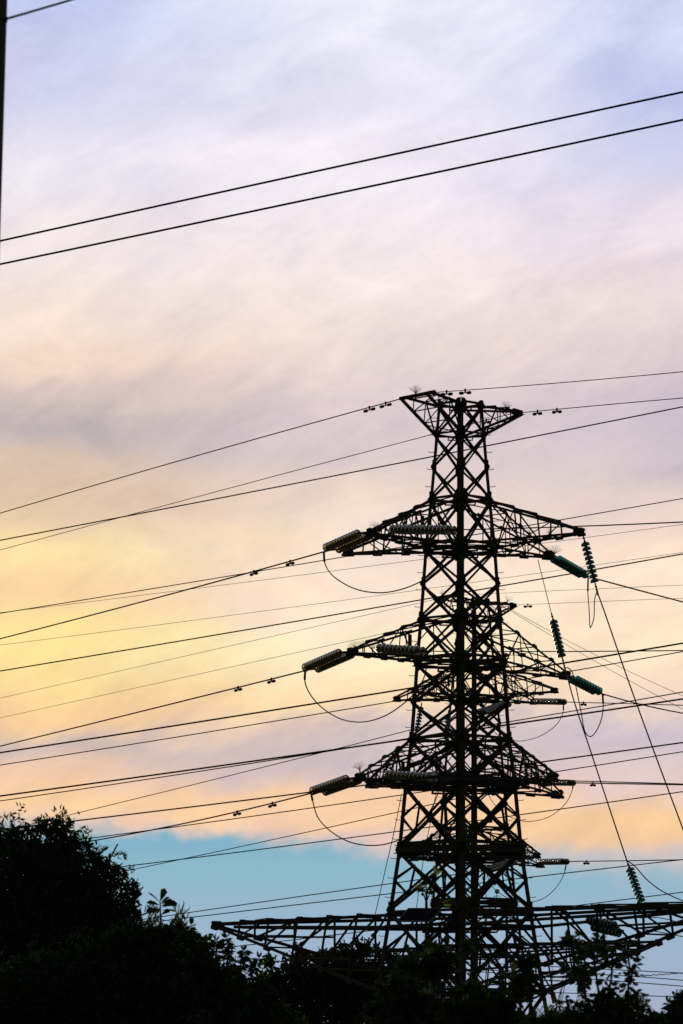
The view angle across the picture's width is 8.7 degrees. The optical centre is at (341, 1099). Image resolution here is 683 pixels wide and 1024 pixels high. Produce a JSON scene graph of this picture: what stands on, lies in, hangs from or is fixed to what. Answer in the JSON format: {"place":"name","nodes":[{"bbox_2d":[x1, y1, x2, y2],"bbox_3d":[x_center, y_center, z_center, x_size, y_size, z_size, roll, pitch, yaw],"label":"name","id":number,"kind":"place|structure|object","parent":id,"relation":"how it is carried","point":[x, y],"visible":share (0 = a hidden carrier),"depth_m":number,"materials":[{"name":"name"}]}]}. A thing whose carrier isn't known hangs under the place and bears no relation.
{"place":"outdoors","nodes":[
{"label":"outdoors","id":0,"kind":"place"},
{"bbox_2d":[0,671,303,746],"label":"power line","id":1,"kind":"object","parent":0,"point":[155,707],"visible":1,"depth_m":156.66,"materials":[{"name":"grey metal"}]},
{"bbox_2d":[0,551,322,638],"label":"power line","id":2,"kind":"object","parent":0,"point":[167,594],"visible":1,"depth_m":156.70,"materials":[{"name":"grey metal"}]},
{"bbox_2d":[0,91,682,241],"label":"power line","id":3,"kind":"object","parent":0,"point":[406,151],"visible":1,"depth_m":87.71,"materials":[{"name":"grey metal"}]},
{"bbox_2d":[0,119,682,264],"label":"power line","id":4,"kind":"object","parent":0,"point":[421,175],"visible":1,"depth_m":88.72,"materials":[{"name":"grey metal"}]},
{"bbox_2d":[0,698,682,796],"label":"power line","id":5,"kind":"object","parent":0,"point":[346,747],"visible":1,"depth_m":103.76,"materials":[{"name":"grey metal"}]},
{"bbox_2d":[0,642,682,752],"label":"power line","id":6,"kind":"object","parent":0,"point":[345,698],"visible":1,"depth_m":107.75,"materials":[{"name":"grey metal"}]},
{"bbox_2d":[0,406,682,540],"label":"power line","id":7,"kind":"object","parent":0,"point":[348,472],"visible":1,"depth_m":122.62,"materials":[{"name":"grey metal"}]},
{"bbox_2d":[0,553,682,671],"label":"power line","id":8,"kind":"object","parent":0,"point":[350,611],"visible":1,"depth_m":115.70,"materials":[{"name":"grey metal"}]},
{"bbox_2d":[0,498,682,613],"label":"power line","id":9,"kind":"object","parent":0,"point":[320,560],"visible":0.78,"depth_m":170.81,"materials":[{"name":"grey metal"}]},
{"bbox_2d":[0,524,682,612],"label":"power line","id":10,"kind":"object","parent":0,"point":[343,569],"visible":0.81,"depth_m":247.72,"materials":[{"name":"grey metal"}]},
{"bbox_2d":[0,0,682,1022],"label":"sky","id":11,"kind":"structure","parent":0,"point":[120,358],"materials":[{"name":"multicoloured"}]},
{"bbox_2d":[3,552,682,644],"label":"power line","id":12,"kind":"object","parent":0,"point":[333,601],"visible":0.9,"depth_m":252.75,"materials":[{"name":"grey metal"}]},
{"bbox_2d":[34,742,682,825],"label":"power line","id":13,"kind":"object","parent":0,"point":[381,782],"visible":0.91,"depth_m":107.44,"materials":[{"name":"grey metal"}]},
{"bbox_2d":[501,650,525,656],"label":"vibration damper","id":14,"kind":"object","parent":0,"point":[506,654],"visible":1,"depth_m":133.96,"materials":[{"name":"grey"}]},
{"bbox_3d":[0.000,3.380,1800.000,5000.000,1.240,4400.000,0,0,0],"label":"ground","id":15,"kind":"structure","parent":0,"visible":0},
{"bbox_2d":[0,0,7,230],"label":"utility pole","id":16,"kind":"object","parent":15,"relation":"on","point":[3,14],"visible":1,"depth_m":29.95,"materials":[{"name":"concrete"}]},
{"bbox_2d":[3,0,72,20],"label":"power line","id":17,"kind":"object","parent":16,"relation":"attached to","point":[34,10],"visible":1,"depth_m":31.14,"materials":[{"name":"grey metal"}]},
{"bbox_2d":[0,802,146,978],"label":"broadleaf tree","id":18,"kind":"object","parent":15,"relation":"on","point":[58,891],"visible":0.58,"depth_m":61.63,"materials":[{"name":"black plant"}]},
{"bbox_2d":[0,910,247,1023],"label":"bushy shrub","id":19,"kind":"object","parent":15,"relation":"on","point":[128,974],"visible":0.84,"depth_m":51.61,"materials":[{"name":"black plant"}]},
{"bbox_2d":[146,888,177,926],"bbox_3d":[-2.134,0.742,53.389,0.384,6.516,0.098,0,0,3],"label":"sapling","id":20,"kind":"object","parent":15,"relation":"on","point":[166,900],"visible":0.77,"depth_m":53.40,"materials":[{"name":"green plant"}]},
{"bbox_2d":[144,900,189,930],"bbox_3d":[-2.088,0.795,54.014,0.569,6.411,0.478,0,0,0],"label":"feathery shrub","id":21,"kind":"object","parent":15,"relation":"on","point":[155,919],"visible":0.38,"depth_m":53.98,"materials":[{"name":"green plant"}]},
{"bbox_2d":[170,917,308,1023],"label":"tree","id":22,"kind":"object","parent":15,"relation":"on","point":[220,997],"visible":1,"depth_m":49.89,"materials":[{"name":"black plant"}]},
{"bbox_2d":[259,933,454,1023],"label":"rounded tree","id":23,"kind":"object","parent":15,"relation":"on","point":[314,995],"visible":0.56,"depth_m":159.38,"materials":[{"name":"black plant"}]},
{"bbox_2d":[411,865,453,993],"bbox_3d":[0.906,0.823,44.981,0.424,6.355,0.201,0,0,17],"label":"tufted plant","id":24,"kind":"object","parent":15,"relation":"on","point":[420,888],"visible":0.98,"depth_m":44.99,"materials":[{"name":"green plant"}]},
{"bbox_2d":[358,931,527,1023],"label":"loose hedge","id":25,"kind":"object","parent":15,"relation":"on","point":[409,1003],"visible":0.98,"depth_m":39.92,"materials":[{"name":"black plant"}]},
{"bbox_2d":[210,390,682,1017],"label":"transmission tower","id":26,"kind":"structure","parent":15,"relation":"on","point":[460,848],"depth_m":143.43,"materials":[{"name":"metal"}]},
{"bbox_2d":[0,399,398,513],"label":"earth wire","id":27,"kind":"object","parent":26,"relation":"attached to","point":[203,453],"visible":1,"depth_m":152.37,"materials":[{"name":"grey metal"}]},
{"bbox_2d":[379,401,391,407],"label":"vibration damper","id":28,"kind":"object","parent":27,"relation":"attached to","point":[383,406],"visible":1,"depth_m":142.87,"materials":[{"name":"grey"}]},
{"bbox_2d":[1,413,511,549],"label":"earth wire","id":29,"kind":"object","parent":26,"relation":"attached to","point":[251,482],"visible":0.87,"depth_m":170.64,"materials":[{"name":"grey metal"}]},
{"bbox_2d":[302,649,354,672],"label":"insulator string","id":30,"kind":"object","parent":26,"relation":"attached to","point":[329,660],"visible":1,"depth_m":141.39,"materials":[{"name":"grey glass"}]},
{"bbox_2d":[304,652,427,722],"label":"jumper cable","id":31,"kind":"object","parent":30,"relation":"hanging from","point":[373,719],"visible":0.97,"depth_m":141.75,"materials":[{"name":"black metal"}]},
{"bbox_2d":[309,775,361,795],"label":"insulator string","id":32,"kind":"object","parent":26,"relation":"attached to","point":[343,781],"visible":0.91,"depth_m":141.39,"materials":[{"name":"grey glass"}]},
{"bbox_2d":[91,793,309,841],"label":"power line","id":33,"kind":"object","parent":32,"relation":"attached to","point":[208,817],"visible":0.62,"depth_m":151.77,"materials":[{"name":"grey metal"}]},
{"bbox_2d":[310,778,439,845],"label":"jumper cable","id":34,"kind":"object","parent":32,"relation":"hanging from","point":[379,844],"visible":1,"depth_m":141.67,"materials":[{"name":"black metal"}]},
{"bbox_2d":[0,651,682,765],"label":"power line","id":35,"kind":"object","parent":26,"relation":"attached to","point":[342,709],"visible":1,"depth_m":144.85,"materials":[{"name":"grey metal"}]},
{"bbox_2d":[0,692,682,800],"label":"power line","id":36,"kind":"object","parent":26,"relation":"attached to","point":[335,750],"visible":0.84,"depth_m":145.59,"materials":[{"name":"grey metal"}]},
{"bbox_2d":[323,529,373,552],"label":"insulator string","id":37,"kind":"object","parent":26,"relation":"attached to","point":[348,541],"visible":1,"depth_m":141.82,"materials":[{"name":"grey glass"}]},
{"bbox_2d":[323,531,457,592],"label":"jumper cable","id":38,"kind":"object","parent":37,"relation":"hanging from","point":[324,560],"visible":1,"depth_m":141.85,"materials":[{"name":"black metal"}]},
{"bbox_2d":[52,751,682,843],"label":"power line","id":39,"kind":"object","parent":26,"relation":"attached to","point":[369,799],"visible":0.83,"depth_m":145.62,"materials":[{"name":"grey metal"}]},
{"bbox_2d":[374,795,401,917],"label":"stay cable","id":40,"kind":"object","parent":26,"relation":"attached to","point":[388,856],"visible":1,"depth_m":141.73,"materials":[{"name":"black metal"}]},
{"bbox_2d":[121,791,682,866],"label":"power line","id":41,"kind":"object","parent":26,"relation":"attached to","point":[404,830],"visible":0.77,"depth_m":145.13,"materials":[{"name":"grey metal"}]},
{"bbox_2d":[374,644,430,655],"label":"insulator string","id":42,"kind":"object","parent":26,"relation":"attached to","point":[400,649],"visible":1,"depth_m":139.87,"materials":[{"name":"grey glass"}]},
{"bbox_2d":[428,650,682,651],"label":"power line","id":43,"kind":"object","parent":42,"relation":"attached to","point":[552,651],"visible":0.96,"depth_m":133.65,"materials":[{"name":"grey metal"}]},
{"bbox_2d":[383,770,442,781],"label":"insulator string","id":44,"kind":"object","parent":26,"relation":"attached to","point":[395,775],"visible":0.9,"depth_m":140.00,"materials":[{"name":"grey glass"}]},
{"bbox_2d":[441,778,682,784],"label":"power line","id":45,"kind":"object","parent":44,"relation":"attached to","point":[563,780],"visible":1,"depth_m":133.34,"materials":[{"name":"grey metal"}]},
{"bbox_2d":[145,859,682,922],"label":"power line","id":46,"kind":"object","parent":26,"relation":"attached to","point":[431,888],"visible":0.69,"depth_m":144.69,"materials":[{"name":"grey metal"}]},
{"bbox_2d":[397,908,441,931],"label":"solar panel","id":47,"kind":"object","parent":26,"relation":"attached to","point":[413,915],"visible":0.98,"depth_m":141.59,"materials":[{"name":"black glass"}]},
{"bbox_2d":[388,525,461,534],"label":"insulator string","id":48,"kind":"object","parent":26,"relation":"attached to","point":[425,529],"visible":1,"depth_m":140.14,"materials":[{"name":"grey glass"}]},
{"bbox_2d":[458,521,682,529],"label":"power line","id":49,"kind":"object","parent":48,"relation":"attached to","point":[573,526],"visible":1,"depth_m":133.28,"materials":[{"name":"grey metal"}]},
{"bbox_2d":[429,981,440,998],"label":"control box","id":50,"kind":"object","parent":26,"relation":"attached to","point":[439,996],"visible":0.21,"depth_m":141.05,"materials":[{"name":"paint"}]},
{"bbox_2d":[209,892,682,949],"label":"power line","id":51,"kind":"object","parent":26,"relation":"attached to","point":[450,921],"visible":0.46,"depth_m":145.00,"materials":[{"name":"grey metal"}]},
{"bbox_2d":[538,560,550,611],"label":"drop cable","id":52,"kind":"object","parent":26,"relation":"hanging from","point":[544,584],"visible":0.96,"depth_m":146.35,"materials":[{"name":"grey plastic"}]},
{"bbox_2d":[420,959,681,972],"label":"distribution wire","id":53,"kind":"object","parent":26,"relation":"attached to","point":[603,969],"visible":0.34,"depth_m":177.35,"materials":[{"name":"grey metal"}]},
{"bbox_2d":[550,978,556,1003],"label":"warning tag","id":54,"kind":"object","parent":26,"relation":"hanging from","point":[553,994],"visible":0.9,"depth_m":141.94,"materials":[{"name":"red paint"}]},
{"bbox_2d":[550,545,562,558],"bbox_3d":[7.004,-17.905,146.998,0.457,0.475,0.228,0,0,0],"label":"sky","id":55,"kind":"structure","parent":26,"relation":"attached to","point":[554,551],"depth_m":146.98,"materials":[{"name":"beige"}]},
{"bbox_2d":[549,613,565,666],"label":"insulator string","id":56,"kind":"object","parent":26,"relation":"attached to","point":[554,626],"visible":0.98,"depth_m":146.02,"materials":[{"name":"green glass"}]},
{"bbox_2d":[563,664,626,859],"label":"drop cable","id":57,"kind":"object","parent":56,"relation":"hanging from","point":[595,766],"visible":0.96,"depth_m":140.81,"materials":[{"name":"black metal"}]},
{"bbox_2d":[436,371,682,392],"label":"earth wire","id":58,"kind":"object","parent":26,"relation":"attached to","point":[562,382],"visible":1,"depth_m":135.16,"materials":[{"name":"grey metal"}]},
{"bbox_2d":[440,390,452,395],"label":"vibration damper","id":59,"kind":"object","parent":58,"relation":"attached to","point":[449,394],"visible":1,"depth_m":140.72,"materials":[{"name":"grey metal"}]},
{"bbox_2d":[459,389,470,394],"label":"vibration damper","id":60,"kind":"object","parent":58,"relation":"attached to","point":[467,392],"visible":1,"depth_m":139.82,"materials":[{"name":"grey"}]},
{"bbox_2d":[550,555,588,578],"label":"insulator string","id":61,"kind":"object","parent":26,"relation":"attached to","point":[565,564],"visible":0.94,"depth_m":147.85,"materials":[{"name":"green glass"}]},
{"bbox_2d":[587,577,596,627],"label":"jumper cable","id":62,"kind":"object","parent":61,"relation":"hanging from","point":[588,602],"visible":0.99,"depth_m":145.22,"materials":[{"name":"black metal"}]},
{"bbox_2d":[599,579,682,602],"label":"power line","id":63,"kind":"object","parent":61,"relation":"attached to","point":[640,590],"visible":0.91,"depth_m":154.93,"materials":[{"name":"grey metal"}]},
{"bbox_2d":[466,971,682,986],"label":"distribution wire","id":64,"kind":"object","parent":26,"relation":"attached to","point":[595,979],"visible":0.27,"depth_m":175.62,"materials":[{"name":"grey metal"}]},
{"bbox_2d":[483,970,682,980],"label":"distribution wire","id":65,"kind":"object","parent":26,"relation":"attached to","point":[597,974],"visible":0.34,"depth_m":177.83,"materials":[{"name":"grey metal"}]},
{"bbox_2d":[640,973,682,975],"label":"distribution wire","id":66,"kind":"object","parent":65,"relation":"attached to","point":[662,974],"visible":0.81,"depth_m":174.89,"materials":[{"name":"grey"}]},
{"bbox_2d":[569,675,604,695],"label":"insulator string","id":67,"kind":"object","parent":26,"relation":"attached to","point":[587,686],"visible":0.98,"depth_m":148.23,"materials":[{"name":"green glass"}]},
{"bbox_2d":[603,693,682,713],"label":"power line","id":68,"kind":"object","parent":67,"relation":"attached to","point":[645,705],"visible":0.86,"depth_m":155.09,"materials":[{"name":"grey metal"}]},
{"bbox_2d":[566,667,603,736],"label":"jumper cable","id":69,"kind":"object","parent":68,"relation":"hanging from","point":[580,707],"visible":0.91,"depth_m":146.93,"materials":[{"name":"black metal"}]},
{"bbox_2d":[581,535,598,595],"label":"insulator string","id":70,"kind":"object","parent":26,"relation":"hanging from","point":[589,562],"visible":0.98,"depth_m":140.19,"materials":[{"name":"green glass"}]},
{"bbox_2d":[596,591,682,829],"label":"drop cable","id":71,"kind":"object","parent":70,"relation":"hanging from","point":[639,710],"visible":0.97,"depth_m":136.17,"materials":[{"name":"black metal"}]},
{"bbox_2d":[523,398,682,412],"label":"earth wire","id":72,"kind":"object","parent":26,"relation":"attached to","point":[604,404],"visible":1,"depth_m":139.99,"materials":[{"name":"grey metal"}]},
{"bbox_2d":[585,917,623,936],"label":"insulator string","id":73,"kind":"object","parent":26,"relation":"attached to","point":[611,931],"visible":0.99,"depth_m":138.81,"materials":[{"name":"green glass"}]},
{"bbox_2d":[548,992,673,996],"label":"distribution wire","id":74,"kind":"object","parent":26,"relation":"attached to","point":[618,994],"visible":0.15,"depth_m":181.45,"materials":[{"name":"grey metal"}]},
{"bbox_2d":[626,861,646,914],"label":"insulator string","id":75,"kind":"object","parent":26,"relation":"attached to","point":[637,889],"visible":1,"depth_m":137.90,"materials":[{"name":"green glass"}]},
{"bbox_2d":[627,860,682,900],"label":"drop cable","id":76,"kind":"object","parent":75,"relation":"hanging from","point":[653,884],"visible":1,"depth_m":137.99,"materials":[{"name":"black metal"}]},
{"bbox_2d":[626,926,682,936],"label":"power line","id":77,"kind":"object","parent":26,"relation":"attached to","point":[656,931],"visible":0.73,"depth_m":140.26,"materials":[{"name":"grey"}]},
{"bbox_2d":[307,595,662,1014],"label":"transmission tower","id":78,"kind":"structure","parent":15,"relation":"on","point":[478,698],"depth_m":211.22,"materials":[{"name":"metal"}]},
{"bbox_2d":[2,600,430,697],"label":"earth wire","id":79,"kind":"object","parent":78,"relation":"attached to","point":[219,648],"visible":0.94,"depth_m":227.78,"materials":[{"name":"brown metal"}]},
{"bbox_2d":[1,606,507,717],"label":"earth wire","id":80,"kind":"object","parent":78,"relation":"attached to","point":[210,671],"visible":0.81,"depth_m":240.25,"materials":[{"name":"brown metal"}]},
{"bbox_2d":[128,792,482,870],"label":"power line","id":81,"kind":"object","parent":78,"relation":"attached to","point":[290,835],"visible":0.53,"depth_m":234.25,"materials":[{"name":"grey metal"}]},
{"bbox_2d":[414,702,423,731],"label":"insulator string","id":82,"kind":"object","parent":78,"relation":"hanging from","point":[418,720],"visible":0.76,"depth_m":209.90,"materials":[{"name":"green glass"}]},
{"bbox_2d":[416,794,435,907],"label":"stay cable","id":83,"kind":"object","parent":78,"relation":"attached to","point":[423,859],"visible":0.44,"depth_m":209.99,"materials":[{"name":"black metal"}]},
{"bbox_2d":[444,710,450,739],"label":"insulator string","id":84,"kind":"object","parent":78,"relation":"hanging from","point":[448,721],"visible":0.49,"depth_m":209.90,"materials":[{"name":"green glass"}]},
{"bbox_2d":[477,701,511,714],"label":"insulator string","id":85,"kind":"object","parent":78,"relation":"attached to","point":[486,710],"visible":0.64,"depth_m":209.07,"materials":[{"name":"grey glass"}]},
{"bbox_2d":[5,713,475,830],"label":"power line","id":86,"kind":"object","parent":85,"relation":"attached to","point":[249,770],"visible":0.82,"depth_m":235.48,"materials":[{"name":"grey metal"}]},
{"bbox_2d":[488,703,563,740],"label":"jumper cable","id":87,"kind":"object","parent":85,"relation":"hanging from","point":[541,735],"visible":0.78,"depth_m":207.71,"materials":[{"name":"black metal"}]},
{"bbox_2d":[482,859,517,872],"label":"insulator string","id":88,"kind":"object","parent":78,"relation":"attached to","point":[495,867],"visible":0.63,"depth_m":209.38,"materials":[{"name":"grey glass"}]},
{"bbox_2d":[136,871,481,920],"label":"power line","id":89,"kind":"object","parent":88,"relation":"attached to","point":[297,896],"visible":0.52,"depth_m":227.83,"materials":[{"name":"grey metal"}]},
{"bbox_2d":[486,786,520,795],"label":"insulator string","id":90,"kind":"object","parent":78,"relation":"attached to","point":[493,793],"visible":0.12,"depth_m":208.30,"materials":[{"name":"grey glass"}]},
{"bbox_2d":[489,784,573,821],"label":"jumper cable","id":91,"kind":"object","parent":90,"relation":"hanging from","point":[544,818],"visible":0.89,"depth_m":207.77,"materials":[{"name":"black metal"}]},
{"bbox_2d":[533,698,566,704],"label":"insulator string","id":92,"kind":"object","parent":78,"relation":"attached to","point":[549,701],"visible":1,"depth_m":209.64,"materials":[{"name":"grey glass"}]},
{"bbox_2d":[566,702,682,705],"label":"power line","id":93,"kind":"object","parent":92,"relation":"attached to","point":[622,703],"visible":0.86,"depth_m":198.38,"materials":[{"name":"grey metal"}]},
{"bbox_2d":[539,858,569,864],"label":"insulator string","id":94,"kind":"object","parent":78,"relation":"attached to","point":[559,861],"visible":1,"depth_m":209.37,"materials":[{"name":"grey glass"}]},
{"bbox_2d":[487,862,566,902],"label":"jumper cable","id":95,"kind":"object","parent":94,"relation":"hanging from","point":[537,900],"visible":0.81,"depth_m":207.78,"materials":[{"name":"black metal"}]},
{"bbox_2d":[566,859,678,861],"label":"power line","id":96,"kind":"object","parent":94,"relation":"attached to","point":[622,860],"visible":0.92,"depth_m":198.34,"materials":[{"name":"grey metal"}]},
{"bbox_2d":[544,781,575,785],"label":"insulator string","id":97,"kind":"object","parent":78,"relation":"attached to","point":[564,783],"visible":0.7,"depth_m":208.52,"materials":[{"name":"grey glass"}]},
{"bbox_2d":[572,782,681,784],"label":"power line","id":98,"kind":"object","parent":97,"relation":"attached to","point":[624,783],"visible":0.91,"depth_m":197.84,"materials":[{"name":"grey metal"}]},
{"bbox_2d":[472,585,677,594],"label":"earth wire","id":99,"kind":"object","parent":78,"relation":"attached to","point":[585,589],"visible":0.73,"depth_m":200.97,"materials":[{"name":"brown metal"}]},
{"bbox_2d":[510,610,681,708],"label":"stay wire","id":100,"kind":"object","parent":78,"relation":"attached to","point":[593,660],"visible":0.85,"depth_m":205.80,"materials":[{"name":"grey metal"}]},
{"bbox_2d":[510,609,682,695],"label":"stay wire","id":101,"kind":"object","parent":78,"relation":"attached to","point":[596,655],"visible":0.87,"depth_m":205.62,"materials":[{"name":"grey metal"}]},
{"bbox_2d":[523,598,681,604],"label":"earth wire","id":102,"kind":"object","parent":78,"relation":"attached to","point":[603,601],"visible":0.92,"depth_m":206.49,"materials":[{"name":"brown metal"}]},
{"bbox_2d":[506,928,609,1023],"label":"tree","id":103,"kind":"object","parent":15,"relation":"on","point":[526,977],"visible":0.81,"depth_m":38.99,"materials":[{"name":"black plant"}]},
{"bbox_2d":[518,931,668,1023],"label":"stemmed shrub","id":104,"kind":"object","parent":15,"relation":"on","point":[608,1007],"visible":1,"depth_m":37.97,"materials":[{"name":"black plant"}]},
{"bbox_2d":[536,988,650,1017],"bbox_3d":[2.265,1.501,43.881,1.337,5.198,1.085,0,0,26],"label":"feathery bush","id":105,"kind":"object","parent":15,"relation":"on","point":[643,999],"visible":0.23,"depth_m":43.98,"materials":[{"name":"black plant"}]},
{"bbox_2d":[660,988,682,1023],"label":"edge bush","id":106,"kind":"object","parent":15,"relation":"on","point":[674,1010],"visible":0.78,"depth_m":45.91,"materials":[{"name":"black plant"}]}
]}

